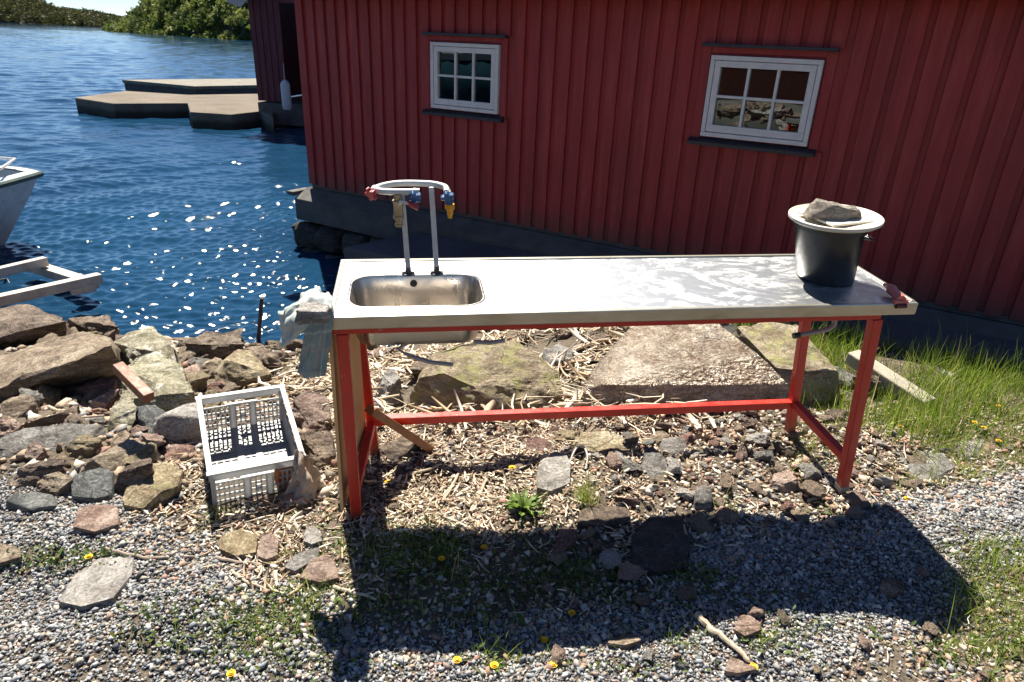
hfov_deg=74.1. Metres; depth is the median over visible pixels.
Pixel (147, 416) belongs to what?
rock
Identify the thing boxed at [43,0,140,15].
sky
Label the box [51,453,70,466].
rock
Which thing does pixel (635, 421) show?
stone
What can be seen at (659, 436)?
stone
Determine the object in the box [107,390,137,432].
rock
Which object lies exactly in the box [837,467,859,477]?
stone
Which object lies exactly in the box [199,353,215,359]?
rock
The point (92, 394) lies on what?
rock
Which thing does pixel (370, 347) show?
rock
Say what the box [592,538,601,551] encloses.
stone
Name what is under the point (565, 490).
stone
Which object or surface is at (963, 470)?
short grass
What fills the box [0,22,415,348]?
water
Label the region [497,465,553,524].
dandelion
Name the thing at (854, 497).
stone
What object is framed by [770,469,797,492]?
rock
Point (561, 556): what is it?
stone
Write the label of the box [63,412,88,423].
rock
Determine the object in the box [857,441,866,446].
stone
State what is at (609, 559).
stone
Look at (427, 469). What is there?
stick
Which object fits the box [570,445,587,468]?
cord loop
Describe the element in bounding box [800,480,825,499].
stone
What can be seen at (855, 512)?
stone
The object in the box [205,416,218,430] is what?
rock
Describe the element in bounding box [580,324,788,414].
rock
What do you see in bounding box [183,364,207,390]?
rock
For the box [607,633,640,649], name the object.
rock
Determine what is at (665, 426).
stone
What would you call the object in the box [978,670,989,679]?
stone
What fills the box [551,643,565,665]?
stone
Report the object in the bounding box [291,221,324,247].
foundation stone
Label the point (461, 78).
window
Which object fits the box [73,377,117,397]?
rock
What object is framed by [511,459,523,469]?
stone
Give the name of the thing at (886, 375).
driftwood plank
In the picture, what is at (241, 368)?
rock
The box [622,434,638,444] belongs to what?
stone
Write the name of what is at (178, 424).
rock
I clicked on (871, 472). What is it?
stone
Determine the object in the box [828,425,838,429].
stone
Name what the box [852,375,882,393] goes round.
rock
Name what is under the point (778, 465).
stone
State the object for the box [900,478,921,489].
stone
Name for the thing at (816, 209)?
stone
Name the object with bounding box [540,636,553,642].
dandelion
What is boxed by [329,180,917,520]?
sink bench
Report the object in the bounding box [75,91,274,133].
concrete quay
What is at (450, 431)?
stone
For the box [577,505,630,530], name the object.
rock
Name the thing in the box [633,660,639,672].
stone
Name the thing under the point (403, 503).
driftwood chips
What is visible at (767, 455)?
stone
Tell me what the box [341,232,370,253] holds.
foundation stone
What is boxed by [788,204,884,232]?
lid
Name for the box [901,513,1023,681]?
corner grass
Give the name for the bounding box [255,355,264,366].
rock
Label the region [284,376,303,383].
rock
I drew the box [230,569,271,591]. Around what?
stick
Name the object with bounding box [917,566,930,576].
stone
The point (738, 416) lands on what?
stone
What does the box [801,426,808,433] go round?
stone
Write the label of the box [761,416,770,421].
stone
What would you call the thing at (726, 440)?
stone
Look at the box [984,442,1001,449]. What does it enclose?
rock
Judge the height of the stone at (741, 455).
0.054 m
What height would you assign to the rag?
0.355 m
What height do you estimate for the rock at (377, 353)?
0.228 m
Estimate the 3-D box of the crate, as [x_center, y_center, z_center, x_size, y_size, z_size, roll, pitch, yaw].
[-1.111,0.437,2.881,0.372,0.207,0.487,-8,38,-26]
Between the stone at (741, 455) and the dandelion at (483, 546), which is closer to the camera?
the dandelion at (483, 546)
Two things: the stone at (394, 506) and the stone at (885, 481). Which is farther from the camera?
the stone at (885, 481)
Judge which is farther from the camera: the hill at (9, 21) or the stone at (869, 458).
the hill at (9, 21)
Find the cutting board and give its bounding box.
[798,211,875,226]
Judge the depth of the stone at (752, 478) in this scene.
2.99 m
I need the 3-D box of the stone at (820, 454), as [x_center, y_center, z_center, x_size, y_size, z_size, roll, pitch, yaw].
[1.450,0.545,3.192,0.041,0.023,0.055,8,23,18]
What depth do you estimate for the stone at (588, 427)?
3.30 m
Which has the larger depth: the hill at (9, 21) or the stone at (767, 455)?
the hill at (9, 21)
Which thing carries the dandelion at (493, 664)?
on the gravel
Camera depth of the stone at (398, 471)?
2.94 m
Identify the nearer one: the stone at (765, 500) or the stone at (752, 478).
the stone at (765, 500)
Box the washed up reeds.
[222,326,716,442]
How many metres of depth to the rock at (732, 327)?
4.45 m
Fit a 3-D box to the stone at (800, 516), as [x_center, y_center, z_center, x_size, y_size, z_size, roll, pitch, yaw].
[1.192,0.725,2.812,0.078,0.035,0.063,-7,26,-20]
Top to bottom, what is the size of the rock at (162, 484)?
0.163 m
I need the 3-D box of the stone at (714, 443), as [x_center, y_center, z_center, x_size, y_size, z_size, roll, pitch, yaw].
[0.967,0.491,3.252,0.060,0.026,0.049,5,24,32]
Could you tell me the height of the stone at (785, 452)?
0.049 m
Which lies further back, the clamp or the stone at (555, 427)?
the stone at (555, 427)
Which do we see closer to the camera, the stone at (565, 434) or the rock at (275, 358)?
the stone at (565, 434)
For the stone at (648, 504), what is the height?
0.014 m
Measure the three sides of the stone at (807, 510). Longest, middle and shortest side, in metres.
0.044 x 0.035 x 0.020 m
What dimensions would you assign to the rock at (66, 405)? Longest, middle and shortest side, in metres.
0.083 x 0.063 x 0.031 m
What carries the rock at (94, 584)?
on the ground at (654, 507)
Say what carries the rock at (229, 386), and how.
on the ground at (654, 507)
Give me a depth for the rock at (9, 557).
2.37 m
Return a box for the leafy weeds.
[1,503,1023,681]
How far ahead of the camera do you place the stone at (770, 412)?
3.52 m
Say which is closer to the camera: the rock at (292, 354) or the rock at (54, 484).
the rock at (54, 484)
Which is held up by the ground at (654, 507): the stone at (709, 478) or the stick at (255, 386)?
the stone at (709, 478)
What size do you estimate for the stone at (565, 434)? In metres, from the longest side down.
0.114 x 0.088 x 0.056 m
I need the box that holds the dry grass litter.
[795,357,1023,681]
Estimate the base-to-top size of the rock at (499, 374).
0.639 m
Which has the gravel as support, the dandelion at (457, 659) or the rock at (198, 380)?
the dandelion at (457, 659)
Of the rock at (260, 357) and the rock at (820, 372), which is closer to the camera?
the rock at (820, 372)
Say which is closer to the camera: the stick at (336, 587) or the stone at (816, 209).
the stick at (336, 587)
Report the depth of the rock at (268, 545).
2.42 m
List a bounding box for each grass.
[729,316,1023,470]
[759,394,1023,509]
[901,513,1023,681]
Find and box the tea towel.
[297,304,332,377]
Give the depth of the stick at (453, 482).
2.92 m
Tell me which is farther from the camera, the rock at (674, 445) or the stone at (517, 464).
the rock at (674, 445)
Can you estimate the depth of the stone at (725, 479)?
2.91 m
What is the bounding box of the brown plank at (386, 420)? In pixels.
[364,404,434,452]
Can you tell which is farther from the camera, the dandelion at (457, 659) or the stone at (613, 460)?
the stone at (613, 460)
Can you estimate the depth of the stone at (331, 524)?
2.57 m
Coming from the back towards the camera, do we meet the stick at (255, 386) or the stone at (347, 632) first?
the stick at (255, 386)
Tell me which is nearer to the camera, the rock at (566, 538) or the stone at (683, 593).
the stone at (683, 593)
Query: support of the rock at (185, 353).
on the ground at (654, 507)
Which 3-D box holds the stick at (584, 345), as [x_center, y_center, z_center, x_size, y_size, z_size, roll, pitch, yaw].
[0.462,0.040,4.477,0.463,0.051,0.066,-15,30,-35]
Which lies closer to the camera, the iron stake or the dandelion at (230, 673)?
the dandelion at (230, 673)
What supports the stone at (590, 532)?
on the ground at (654, 507)
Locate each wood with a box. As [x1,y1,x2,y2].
[0,0,122,26]
[100,0,251,40]
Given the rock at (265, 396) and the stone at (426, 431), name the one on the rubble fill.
the rock at (265, 396)
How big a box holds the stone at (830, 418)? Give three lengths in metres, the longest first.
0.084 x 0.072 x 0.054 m
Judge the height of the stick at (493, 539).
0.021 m
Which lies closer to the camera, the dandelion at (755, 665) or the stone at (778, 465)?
the dandelion at (755, 665)
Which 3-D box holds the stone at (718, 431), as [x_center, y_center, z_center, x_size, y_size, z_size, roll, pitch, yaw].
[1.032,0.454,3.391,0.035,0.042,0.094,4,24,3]
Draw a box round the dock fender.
[280,63,291,109]
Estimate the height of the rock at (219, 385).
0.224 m
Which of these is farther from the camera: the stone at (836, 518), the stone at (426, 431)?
the stone at (426, 431)
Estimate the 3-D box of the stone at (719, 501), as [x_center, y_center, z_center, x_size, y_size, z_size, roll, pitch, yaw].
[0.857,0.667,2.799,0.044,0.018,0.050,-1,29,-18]
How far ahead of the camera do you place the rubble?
2.99 m
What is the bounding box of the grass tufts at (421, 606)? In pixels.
[146,462,993,679]
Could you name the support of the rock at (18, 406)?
on the ground at (654, 507)
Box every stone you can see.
[255,493,269,504]
[289,528,297,534]
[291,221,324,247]
[295,301,330,324]
[313,225,347,253]
[325,254,343,258]
[328,521,335,530]
[338,623,355,640]
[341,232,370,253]
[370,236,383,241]
[389,464,403,475]
[389,503,400,509]
[419,430,429,433]
[445,427,456,435]
[447,441,454,446]
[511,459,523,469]
[540,581,554,593]
[547,552,567,565]
[550,421,558,435]
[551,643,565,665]
[553,567,561,574]
[554,429,577,440]
[562,487,570,493]
[566,424,575,430]
[574,443,584,451]
[578,421,600,432]
[578,552,587,559]
[583,528,594,537]
[583,565,592,571]
[587,417,604,425]
[592,452,599,456]
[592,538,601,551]
[594,526,602,533]
[599,549,622,569]
[603,416,619,420]
[605,451,621,469]
[612,474,617,481]
[612,496,638,505]
[614,418,628,429]
[615,451,626,462]
[618,562,647,579]
[619,543,626,547]
[621,431,633,436]
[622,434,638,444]
[623,459,642,470]
[627,418,637,425]
[632,594,650,605]
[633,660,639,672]
[641,648,654,660]
[642,439,651,445]
[645,500,651,506]
[649,421,671,431]
[649,430,669,444]
[656,491,664,495]
[666,457,682,473]
[668,422,676,430]
[671,653,680,658]
[674,661,693,670]
[675,487,694,499]
[675,586,696,602]
[679,432,695,444]
[682,426,693,432]
[683,463,691,468]
[686,511,714,533]
[689,450,699,460]
[699,481,710,485]
[701,462,708,468]
[705,476,714,481]
[708,440,719,446]
[712,446,724,455]
[713,425,722,435]
[713,497,725,506]
[714,507,738,523]
[719,436,732,445]
[719,471,730,488]
[727,445,737,450]
[734,413,744,419]
[735,422,742,431]
[735,443,746,462]
[736,433,745,442]
[741,410,758,414]
[741,417,758,425]
[745,476,755,480]
[746,433,768,443]
[748,481,767,494]
[748,606,765,616]
[752,450,774,461]
[760,497,769,504]
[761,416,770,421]
[767,410,775,414]
[769,468,784,474]
[770,518,777,523]
[771,494,780,499]
[772,441,795,457]
[776,463,785,469]
[777,609,790,624]
[780,429,798,438]
[780,501,794,510]
[789,510,809,521]
[796,591,810,598]
[797,463,820,479]
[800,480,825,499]
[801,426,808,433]
[802,198,861,220]
[802,507,812,514]
[814,664,820,673]
[816,453,824,459]
[818,414,835,423]
[822,476,833,485]
[824,409,847,419]
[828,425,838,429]
[831,516,843,519]
[831,577,843,584]
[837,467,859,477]
[839,433,844,440]
[844,505,864,518]
[846,490,870,509]
[854,665,864,670]
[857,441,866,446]
[858,633,871,652]
[863,469,874,475]
[866,455,874,461]
[869,660,876,665]
[870,476,893,486]
[875,439,888,445]
[879,459,890,466]
[892,474,898,481]
[897,457,905,461]
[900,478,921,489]
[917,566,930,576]
[922,621,939,636]
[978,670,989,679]
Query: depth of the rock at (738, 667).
2.05 m
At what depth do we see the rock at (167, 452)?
3.04 m
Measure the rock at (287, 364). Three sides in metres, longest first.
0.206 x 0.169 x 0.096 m
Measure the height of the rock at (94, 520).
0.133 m
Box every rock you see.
[0,304,70,346]
[0,331,121,400]
[0,394,39,417]
[0,416,23,437]
[0,423,106,458]
[0,542,21,568]
[6,492,57,513]
[7,458,67,488]
[19,388,42,405]
[21,405,80,427]
[24,441,48,460]
[35,383,61,406]
[35,472,72,496]
[36,333,58,343]
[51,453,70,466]
[59,557,134,611]
[60,434,102,459]
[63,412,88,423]
[64,399,76,408]
[67,314,119,339]
[70,327,78,333]
[71,395,81,402]
[71,468,115,503]
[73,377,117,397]
[73,504,120,535]
[79,438,145,472]
[80,398,89,404]
[81,389,101,400]
[88,417,105,424]
[89,331,102,334]
[90,389,120,408]
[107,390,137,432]
[110,430,130,447]
[112,377,121,387]
[114,326,182,367]
[114,458,154,493]
[115,334,123,340]
[122,349,195,411]
[122,442,156,463]
[123,463,183,513]
[130,425,147,436]
[136,405,164,433]
[138,433,165,446]
[152,403,200,445]
[160,444,194,458]
[177,341,185,346]
[178,346,200,363]
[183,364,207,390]
[185,328,244,359]
[187,357,209,365]
[187,371,209,389]
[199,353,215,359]
[200,360,222,378]
[203,402,220,415]
[204,357,221,363]
[204,389,220,394]
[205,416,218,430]
[208,380,225,392]
[215,349,271,389]
[218,530,258,560]
[222,382,240,392]
[242,388,271,401]
[246,345,271,356]
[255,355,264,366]
[257,533,279,562]
[263,351,292,370]
[264,340,278,345]
[270,344,284,349]
[281,360,298,372]
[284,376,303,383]
[285,339,302,349]
[285,547,320,575]
[288,352,297,356]
[291,390,331,431]
[300,430,335,470]
[300,554,338,588]
[303,526,322,547]
[313,386,331,396]
[337,481,369,510]
[367,345,378,350]
[368,347,394,363]
[377,369,403,411]
[379,436,420,461]
[404,358,427,372]
[408,340,563,422]
[410,362,419,379]
[520,334,529,342]
[526,437,552,452]
[535,451,570,495]
[542,344,573,374]
[553,528,577,553]
[556,328,572,339]
[573,430,629,455]
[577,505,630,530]
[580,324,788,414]
[580,332,615,352]
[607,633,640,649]
[631,515,692,576]
[642,446,666,476]
[659,437,687,454]
[693,484,711,509]
[723,324,737,333]
[724,658,755,677]
[733,322,840,406]
[733,614,762,639]
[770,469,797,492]
[831,364,854,388]
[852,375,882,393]
[878,577,905,599]
[907,451,954,480]
[955,439,983,459]
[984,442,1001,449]
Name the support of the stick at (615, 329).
on the ground at (654, 507)
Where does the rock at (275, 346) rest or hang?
on the ground at (654, 507)
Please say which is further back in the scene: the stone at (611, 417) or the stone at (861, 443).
the stone at (611, 417)
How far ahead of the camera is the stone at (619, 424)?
3.34 m
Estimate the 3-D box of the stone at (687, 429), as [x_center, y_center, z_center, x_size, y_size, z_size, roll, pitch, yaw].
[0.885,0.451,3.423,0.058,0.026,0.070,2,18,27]
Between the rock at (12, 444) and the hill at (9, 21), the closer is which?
the rock at (12, 444)
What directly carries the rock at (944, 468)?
on the ground at (654, 507)
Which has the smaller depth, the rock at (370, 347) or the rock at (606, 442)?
the rock at (606, 442)
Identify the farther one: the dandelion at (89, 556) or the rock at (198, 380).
the rock at (198, 380)
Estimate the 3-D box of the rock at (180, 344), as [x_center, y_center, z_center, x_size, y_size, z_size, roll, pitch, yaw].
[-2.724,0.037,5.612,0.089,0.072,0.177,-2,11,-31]
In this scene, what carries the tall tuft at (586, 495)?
on the ground at (654, 507)
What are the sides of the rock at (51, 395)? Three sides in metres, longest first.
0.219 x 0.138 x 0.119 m
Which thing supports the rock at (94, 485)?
on the ground at (654, 507)
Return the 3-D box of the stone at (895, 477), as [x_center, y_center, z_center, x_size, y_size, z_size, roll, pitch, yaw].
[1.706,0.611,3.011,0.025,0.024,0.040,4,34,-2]
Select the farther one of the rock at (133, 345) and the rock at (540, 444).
the rock at (133, 345)
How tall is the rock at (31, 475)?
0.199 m
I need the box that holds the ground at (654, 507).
[0,323,1023,681]
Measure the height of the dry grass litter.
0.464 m
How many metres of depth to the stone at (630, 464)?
2.97 m
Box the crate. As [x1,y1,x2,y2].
[195,384,305,505]
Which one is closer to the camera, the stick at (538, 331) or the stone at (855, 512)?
the stone at (855, 512)
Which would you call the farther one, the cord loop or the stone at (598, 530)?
the cord loop
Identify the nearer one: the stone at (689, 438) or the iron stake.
the stone at (689, 438)
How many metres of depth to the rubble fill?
3.12 m
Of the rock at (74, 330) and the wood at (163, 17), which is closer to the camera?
the rock at (74, 330)
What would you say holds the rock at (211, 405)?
on the ground at (654, 507)
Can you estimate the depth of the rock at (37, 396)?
3.52 m
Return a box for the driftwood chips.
[122,406,944,624]
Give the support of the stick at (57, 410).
on the rubble fill
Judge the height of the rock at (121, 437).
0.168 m
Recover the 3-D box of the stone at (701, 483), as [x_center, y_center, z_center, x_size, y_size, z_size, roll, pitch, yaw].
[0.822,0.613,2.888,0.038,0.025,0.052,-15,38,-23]
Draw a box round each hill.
[0,13,85,25]
[177,22,251,39]
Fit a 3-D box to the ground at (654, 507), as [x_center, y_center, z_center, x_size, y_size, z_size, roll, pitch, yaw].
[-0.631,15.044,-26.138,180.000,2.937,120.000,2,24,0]
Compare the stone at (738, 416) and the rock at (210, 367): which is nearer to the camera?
the stone at (738, 416)
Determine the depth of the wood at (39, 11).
436.63 m
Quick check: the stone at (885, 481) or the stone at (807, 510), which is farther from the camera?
the stone at (885, 481)
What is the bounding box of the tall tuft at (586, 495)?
[568,455,616,507]
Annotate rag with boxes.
[283,450,324,502]
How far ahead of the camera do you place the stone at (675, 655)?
2.12 m
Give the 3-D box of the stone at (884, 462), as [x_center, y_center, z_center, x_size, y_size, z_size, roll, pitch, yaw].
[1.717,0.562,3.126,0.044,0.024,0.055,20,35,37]
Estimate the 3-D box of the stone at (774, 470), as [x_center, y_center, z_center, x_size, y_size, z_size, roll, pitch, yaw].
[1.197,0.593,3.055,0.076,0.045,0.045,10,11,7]
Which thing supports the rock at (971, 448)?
on the ground at (654, 507)
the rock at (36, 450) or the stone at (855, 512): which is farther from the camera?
the rock at (36, 450)
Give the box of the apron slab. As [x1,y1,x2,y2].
[344,233,1023,373]
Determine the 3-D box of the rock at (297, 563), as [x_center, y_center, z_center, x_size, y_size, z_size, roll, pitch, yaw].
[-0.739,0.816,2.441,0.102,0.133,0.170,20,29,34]
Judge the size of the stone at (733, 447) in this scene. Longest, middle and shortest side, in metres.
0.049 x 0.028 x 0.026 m
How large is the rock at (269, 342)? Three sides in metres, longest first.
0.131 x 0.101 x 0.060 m
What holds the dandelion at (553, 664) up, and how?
on the gravel
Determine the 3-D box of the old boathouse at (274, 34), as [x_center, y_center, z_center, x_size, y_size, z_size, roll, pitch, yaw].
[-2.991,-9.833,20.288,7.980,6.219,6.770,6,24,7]
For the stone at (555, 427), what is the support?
on the ground at (654, 507)
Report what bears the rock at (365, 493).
on the ground at (654, 507)
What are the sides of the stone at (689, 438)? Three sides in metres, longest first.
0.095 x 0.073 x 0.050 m
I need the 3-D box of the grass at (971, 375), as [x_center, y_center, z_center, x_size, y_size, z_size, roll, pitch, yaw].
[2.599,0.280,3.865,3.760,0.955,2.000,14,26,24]
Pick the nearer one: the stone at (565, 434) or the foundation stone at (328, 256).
the stone at (565, 434)
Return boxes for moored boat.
[0,156,43,245]
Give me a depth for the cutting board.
2.54 m
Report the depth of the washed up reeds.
3.98 m
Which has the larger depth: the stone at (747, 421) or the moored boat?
the moored boat
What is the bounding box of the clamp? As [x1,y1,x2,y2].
[883,283,908,308]
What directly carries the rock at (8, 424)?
on the ground at (654, 507)
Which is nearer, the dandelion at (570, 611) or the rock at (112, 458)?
the dandelion at (570, 611)
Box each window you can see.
[430,42,500,113]
[700,55,824,146]
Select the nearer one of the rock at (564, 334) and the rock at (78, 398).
the rock at (78, 398)
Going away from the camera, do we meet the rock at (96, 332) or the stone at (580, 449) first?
the stone at (580, 449)
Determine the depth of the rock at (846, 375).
4.03 m
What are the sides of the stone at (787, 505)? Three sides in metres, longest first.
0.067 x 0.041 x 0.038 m
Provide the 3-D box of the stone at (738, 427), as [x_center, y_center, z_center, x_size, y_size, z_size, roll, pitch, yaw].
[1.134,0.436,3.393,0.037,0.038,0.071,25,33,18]
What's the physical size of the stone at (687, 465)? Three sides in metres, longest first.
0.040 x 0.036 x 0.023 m
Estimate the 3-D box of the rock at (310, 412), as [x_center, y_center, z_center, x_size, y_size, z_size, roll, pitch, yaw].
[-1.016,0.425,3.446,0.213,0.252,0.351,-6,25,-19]
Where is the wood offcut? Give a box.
[113,361,153,402]
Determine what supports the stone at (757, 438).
on the ground at (654, 507)
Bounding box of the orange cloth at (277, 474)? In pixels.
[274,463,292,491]
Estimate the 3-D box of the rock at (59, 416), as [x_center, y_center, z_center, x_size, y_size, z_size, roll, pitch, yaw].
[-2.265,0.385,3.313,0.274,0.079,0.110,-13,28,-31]
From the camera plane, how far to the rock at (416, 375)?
4.57 m
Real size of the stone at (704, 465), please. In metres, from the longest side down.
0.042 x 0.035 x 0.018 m
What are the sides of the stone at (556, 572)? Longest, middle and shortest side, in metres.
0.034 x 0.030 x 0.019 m
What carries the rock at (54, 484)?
on the ground at (654, 507)
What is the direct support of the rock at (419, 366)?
on the ground at (654, 507)
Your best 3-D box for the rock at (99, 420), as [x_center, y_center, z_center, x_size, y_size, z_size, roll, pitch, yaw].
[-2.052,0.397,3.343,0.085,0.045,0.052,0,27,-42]
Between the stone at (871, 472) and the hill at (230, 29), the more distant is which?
the hill at (230, 29)
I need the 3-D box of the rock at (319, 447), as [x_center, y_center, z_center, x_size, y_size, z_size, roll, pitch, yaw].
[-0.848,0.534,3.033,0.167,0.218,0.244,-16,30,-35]
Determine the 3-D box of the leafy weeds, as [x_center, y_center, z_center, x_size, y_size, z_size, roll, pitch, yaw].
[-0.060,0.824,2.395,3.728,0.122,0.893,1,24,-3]
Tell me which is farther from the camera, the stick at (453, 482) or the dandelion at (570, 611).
the stick at (453, 482)
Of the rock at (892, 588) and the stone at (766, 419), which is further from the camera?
the stone at (766, 419)
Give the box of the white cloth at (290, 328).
[278,286,332,347]
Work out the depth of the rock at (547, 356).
4.17 m
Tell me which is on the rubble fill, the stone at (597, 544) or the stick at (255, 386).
the stick at (255, 386)
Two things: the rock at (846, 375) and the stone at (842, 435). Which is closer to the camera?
the stone at (842, 435)
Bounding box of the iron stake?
[257,297,263,341]
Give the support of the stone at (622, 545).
on the ground at (654, 507)
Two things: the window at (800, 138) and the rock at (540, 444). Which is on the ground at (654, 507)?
the rock at (540, 444)
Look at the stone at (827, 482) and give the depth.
3.02 m
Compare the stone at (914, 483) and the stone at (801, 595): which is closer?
the stone at (801, 595)
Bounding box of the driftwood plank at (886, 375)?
[844,350,935,405]
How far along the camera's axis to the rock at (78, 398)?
3.67 m
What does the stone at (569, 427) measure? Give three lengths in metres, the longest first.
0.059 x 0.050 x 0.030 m
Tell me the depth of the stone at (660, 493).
2.82 m
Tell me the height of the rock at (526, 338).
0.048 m
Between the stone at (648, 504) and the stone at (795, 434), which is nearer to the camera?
the stone at (648, 504)
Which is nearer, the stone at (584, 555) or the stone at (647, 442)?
the stone at (584, 555)
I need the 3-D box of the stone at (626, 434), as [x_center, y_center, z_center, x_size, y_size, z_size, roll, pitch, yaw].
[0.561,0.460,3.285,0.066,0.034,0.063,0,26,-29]
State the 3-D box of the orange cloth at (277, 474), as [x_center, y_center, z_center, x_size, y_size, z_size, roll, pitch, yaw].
[-0.920,0.553,2.773,0.103,0.195,0.069,-11,27,-27]
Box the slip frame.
[0,256,102,306]
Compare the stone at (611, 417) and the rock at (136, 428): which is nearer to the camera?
the rock at (136, 428)
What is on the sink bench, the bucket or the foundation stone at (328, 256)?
the bucket
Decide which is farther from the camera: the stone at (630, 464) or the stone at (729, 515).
the stone at (630, 464)
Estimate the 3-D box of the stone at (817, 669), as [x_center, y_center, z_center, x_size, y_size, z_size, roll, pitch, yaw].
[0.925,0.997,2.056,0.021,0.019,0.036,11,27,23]
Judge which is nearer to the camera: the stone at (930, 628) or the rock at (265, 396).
the stone at (930, 628)
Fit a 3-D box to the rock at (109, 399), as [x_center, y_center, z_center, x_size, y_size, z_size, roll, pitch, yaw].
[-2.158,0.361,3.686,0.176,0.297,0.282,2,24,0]
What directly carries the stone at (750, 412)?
on the ground at (654, 507)
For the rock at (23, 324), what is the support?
on the ground at (654, 507)
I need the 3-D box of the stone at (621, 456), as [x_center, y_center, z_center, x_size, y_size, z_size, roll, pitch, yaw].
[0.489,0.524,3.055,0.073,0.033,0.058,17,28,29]
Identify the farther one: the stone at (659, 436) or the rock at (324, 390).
the rock at (324, 390)
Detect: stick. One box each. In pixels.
[47,405,103,417]
[104,547,167,559]
[215,556,262,564]
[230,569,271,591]
[248,372,296,387]
[332,585,376,599]
[409,463,442,475]
[440,455,469,503]
[469,478,487,513]
[486,532,497,560]
[524,329,559,333]
[544,326,622,350]
[572,337,609,350]
[694,611,749,661]
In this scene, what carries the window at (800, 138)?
in the boathouse at (563, 128)
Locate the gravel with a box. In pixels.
[0,462,1023,681]
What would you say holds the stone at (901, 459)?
on the ground at (654, 507)
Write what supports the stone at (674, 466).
on the ground at (654, 507)
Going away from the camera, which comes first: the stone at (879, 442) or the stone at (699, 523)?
the stone at (699, 523)
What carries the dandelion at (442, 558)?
on the ground at (654, 507)
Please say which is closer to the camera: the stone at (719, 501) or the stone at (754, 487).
the stone at (719, 501)
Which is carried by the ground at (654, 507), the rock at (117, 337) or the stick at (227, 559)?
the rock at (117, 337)
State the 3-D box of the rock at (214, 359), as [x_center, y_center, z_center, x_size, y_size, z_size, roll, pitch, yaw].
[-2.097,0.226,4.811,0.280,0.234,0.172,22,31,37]
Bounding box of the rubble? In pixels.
[445,409,967,575]
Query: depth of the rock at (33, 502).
2.63 m
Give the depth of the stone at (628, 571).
2.43 m
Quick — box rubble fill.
[0,336,386,505]
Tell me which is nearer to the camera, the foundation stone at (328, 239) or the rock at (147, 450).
the rock at (147, 450)
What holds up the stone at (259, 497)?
on the ground at (654, 507)
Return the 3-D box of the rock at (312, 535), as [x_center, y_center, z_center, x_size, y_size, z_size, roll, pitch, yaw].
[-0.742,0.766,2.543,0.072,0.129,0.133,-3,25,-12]
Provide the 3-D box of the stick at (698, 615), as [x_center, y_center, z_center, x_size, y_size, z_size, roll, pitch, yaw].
[0.667,0.943,2.164,0.032,0.032,0.222,-12,28,-30]
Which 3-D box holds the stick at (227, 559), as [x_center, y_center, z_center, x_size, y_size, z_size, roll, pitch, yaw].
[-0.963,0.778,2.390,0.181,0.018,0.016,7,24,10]
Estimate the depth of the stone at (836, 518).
2.78 m
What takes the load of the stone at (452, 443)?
on the ground at (654, 507)
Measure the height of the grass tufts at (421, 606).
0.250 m
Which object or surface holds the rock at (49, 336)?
on the ground at (654, 507)
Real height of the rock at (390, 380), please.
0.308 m
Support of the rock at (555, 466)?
on the ground at (654, 507)
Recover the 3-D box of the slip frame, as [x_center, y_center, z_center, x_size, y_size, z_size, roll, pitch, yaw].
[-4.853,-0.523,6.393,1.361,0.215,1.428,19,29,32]
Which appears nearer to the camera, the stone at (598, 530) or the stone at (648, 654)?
the stone at (648, 654)
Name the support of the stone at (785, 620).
on the gravel
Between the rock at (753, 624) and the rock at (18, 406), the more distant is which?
the rock at (18, 406)
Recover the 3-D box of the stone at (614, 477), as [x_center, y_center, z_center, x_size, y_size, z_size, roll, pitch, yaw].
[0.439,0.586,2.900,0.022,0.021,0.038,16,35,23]
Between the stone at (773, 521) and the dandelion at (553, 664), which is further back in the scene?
the stone at (773, 521)
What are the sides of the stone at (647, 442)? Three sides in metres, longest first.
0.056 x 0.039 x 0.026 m
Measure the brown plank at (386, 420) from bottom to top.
0.352 m
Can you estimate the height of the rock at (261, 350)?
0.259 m
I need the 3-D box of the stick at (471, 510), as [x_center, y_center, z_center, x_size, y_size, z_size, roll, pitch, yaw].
[-0.137,0.645,2.843,0.020,0.039,0.268,7,24,10]
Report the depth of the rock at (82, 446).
2.98 m
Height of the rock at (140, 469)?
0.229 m
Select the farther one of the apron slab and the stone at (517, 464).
the apron slab
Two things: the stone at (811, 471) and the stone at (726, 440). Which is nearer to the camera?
the stone at (811, 471)
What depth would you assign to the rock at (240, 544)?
2.45 m
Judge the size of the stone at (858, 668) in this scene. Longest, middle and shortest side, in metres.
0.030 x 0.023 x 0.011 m
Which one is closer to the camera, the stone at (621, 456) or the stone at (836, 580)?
the stone at (836, 580)
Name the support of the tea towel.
hanging from the sink bench
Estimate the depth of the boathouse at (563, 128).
5.91 m
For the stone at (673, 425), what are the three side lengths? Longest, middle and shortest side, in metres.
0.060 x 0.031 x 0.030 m
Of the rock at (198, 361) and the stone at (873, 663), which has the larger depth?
the rock at (198, 361)
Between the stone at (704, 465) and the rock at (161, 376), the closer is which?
the stone at (704, 465)
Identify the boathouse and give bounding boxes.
[227,0,303,126]
[287,0,1023,342]
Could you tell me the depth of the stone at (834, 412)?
3.51 m
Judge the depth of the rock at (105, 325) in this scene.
5.89 m
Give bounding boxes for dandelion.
[75,551,99,563]
[219,663,241,681]
[428,551,454,567]
[451,650,471,662]
[475,544,486,550]
[477,655,511,677]
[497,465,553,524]
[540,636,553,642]
[549,660,562,670]
[566,606,577,617]
[749,663,762,669]
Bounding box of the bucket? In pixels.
[792,220,874,286]
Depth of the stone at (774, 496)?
2.90 m
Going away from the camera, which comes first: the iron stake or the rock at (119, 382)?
the rock at (119, 382)

